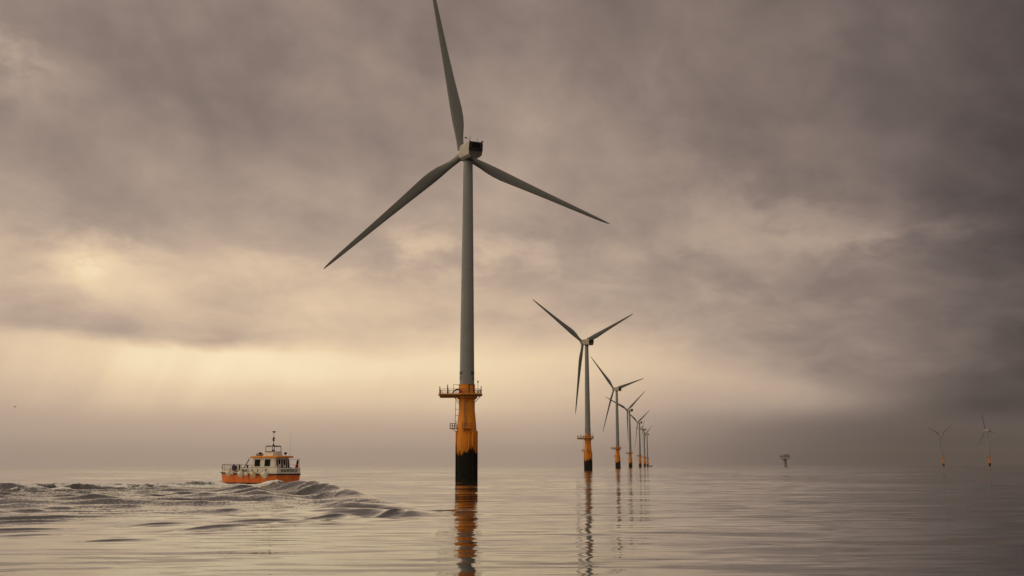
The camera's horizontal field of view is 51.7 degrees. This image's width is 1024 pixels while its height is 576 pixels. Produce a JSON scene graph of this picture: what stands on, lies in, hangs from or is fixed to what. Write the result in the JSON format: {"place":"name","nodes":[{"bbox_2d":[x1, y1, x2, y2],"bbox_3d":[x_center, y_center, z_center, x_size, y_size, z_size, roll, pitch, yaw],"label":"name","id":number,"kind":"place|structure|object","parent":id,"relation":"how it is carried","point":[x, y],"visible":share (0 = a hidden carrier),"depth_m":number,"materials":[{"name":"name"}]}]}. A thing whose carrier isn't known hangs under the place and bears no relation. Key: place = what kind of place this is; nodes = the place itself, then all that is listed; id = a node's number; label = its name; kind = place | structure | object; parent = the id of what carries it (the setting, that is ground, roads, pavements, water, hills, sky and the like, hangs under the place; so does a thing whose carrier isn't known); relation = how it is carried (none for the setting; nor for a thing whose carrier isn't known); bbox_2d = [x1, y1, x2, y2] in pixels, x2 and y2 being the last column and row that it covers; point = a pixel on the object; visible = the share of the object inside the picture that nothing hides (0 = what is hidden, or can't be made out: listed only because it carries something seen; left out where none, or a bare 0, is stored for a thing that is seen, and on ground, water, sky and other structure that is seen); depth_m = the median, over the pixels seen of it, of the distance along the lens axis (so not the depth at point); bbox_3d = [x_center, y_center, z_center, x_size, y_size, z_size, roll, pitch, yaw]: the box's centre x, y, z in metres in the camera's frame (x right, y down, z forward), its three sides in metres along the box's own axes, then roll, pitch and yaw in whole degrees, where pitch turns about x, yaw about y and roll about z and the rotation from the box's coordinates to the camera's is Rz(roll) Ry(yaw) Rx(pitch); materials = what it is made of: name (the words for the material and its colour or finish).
{"place":"outdoors","nodes":[
{"label":"outdoors","id":0,"kind":"place"},
{"bbox_2d":[0,465,1023,575],"bbox_3d":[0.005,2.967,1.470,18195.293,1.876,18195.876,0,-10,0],"label":"sea","id":1,"kind":"structure","parent":0,"point":[860,520],"depth_m":58.49,"materials":[{"name":"grey liquid"}]},
{"bbox_2d":[221,431,300,483],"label":"crew boat","id":2,"kind":"object","parent":1,"relation":"on","point":[274,464],"visible":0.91,"depth_m":179.59,"materials":[{"name":"orange paint"}]},
{"bbox_2d":[237,468,243,476],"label":"fender","id":3,"kind":"object","parent":2,"relation":"hanging from","point":[240,473],"visible":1,"depth_m":179.20,"materials":[{"name":"plastic"}]},
{"bbox_2d":[250,470,256,477],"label":"fender","id":4,"kind":"object","parent":2,"relation":"hanging from","point":[253,474],"visible":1,"depth_m":177.52,"materials":[{"name":"plastic"}]},
{"bbox_2d":[261,470,267,477],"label":"fender","id":5,"kind":"object","parent":2,"relation":"hanging from","point":[264,474],"visible":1,"depth_m":176.07,"materials":[{"name":"plastic"}]},
{"bbox_2d":[324,0,609,477],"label":"wind turbine","id":6,"kind":"object","parent":1,"relation":"in","point":[468,153],"visible":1,"depth_m":271.94,"materials":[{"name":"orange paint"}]},
{"bbox_2d":[532,299,632,469],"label":"wind turbine","id":7,"kind":"object","parent":1,"relation":"in","point":[587,342],"visible":1,"depth_m":699.61,"materials":[{"name":"orange paint"}]},
{"bbox_2d":[590,356,642,467],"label":"wind turbine","id":8,"kind":"object","parent":1,"relation":"in","point":[617,448],"visible":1,"depth_m":1132.60,"materials":[{"name":"orange paint"}]},
{"bbox_2d":[606,391,644,466],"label":"wind turbine","id":9,"kind":"object","parent":1,"relation":"in","point":[630,452],"visible":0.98,"depth_m":1563.52,"materials":[{"name":"orange paint"}]},
{"bbox_2d":[628,410,649,466],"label":"wind turbine","id":10,"kind":"object","parent":1,"relation":"in","point":[639,421],"visible":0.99,"depth_m":2012.26,"materials":[{"name":"orange paint"}]},
{"bbox_2d":[637,415,646,466],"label":"wind turbine","id":11,"kind":"object","parent":1,"relation":"in","point":[643,433],"visible":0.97,"depth_m":2405.99,"materials":[{"name":"orange paint"}]},
{"bbox_2d":[640,426,651,466],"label":"wind turbine","id":12,"kind":"object","parent":1,"relation":"in","point":[647,458],"visible":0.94,"depth_m":2789.13,"materials":[{"name":"orange paint"}]},
{"bbox_2d":[779,454,789,465],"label":"offshore platform","id":13,"kind":"structure","parent":1,"relation":"in","point":[785,460],"depth_m":2465.09,"materials":[{"name":"metal"}]},
{"bbox_2d":[928,427,948,465],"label":"wind turbine","id":14,"kind":"object","parent":1,"relation":"in","point":[941,441],"visible":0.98,"depth_m":2917.93,"materials":[{"name":"orange paint"}]},
{"bbox_2d":[980,413,994,465],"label":"wind turbine","id":15,"kind":"object","parent":1,"relation":"in","point":[989,461],"visible":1,"depth_m":2520.69,"materials":[{"name":"orange paint"}]},
{"bbox_2d":[0,0,1023,466],"label":"sky","id":16,"kind":"structure","parent":0,"point":[812,242],"materials":[{"name":"grey"}]}
]}

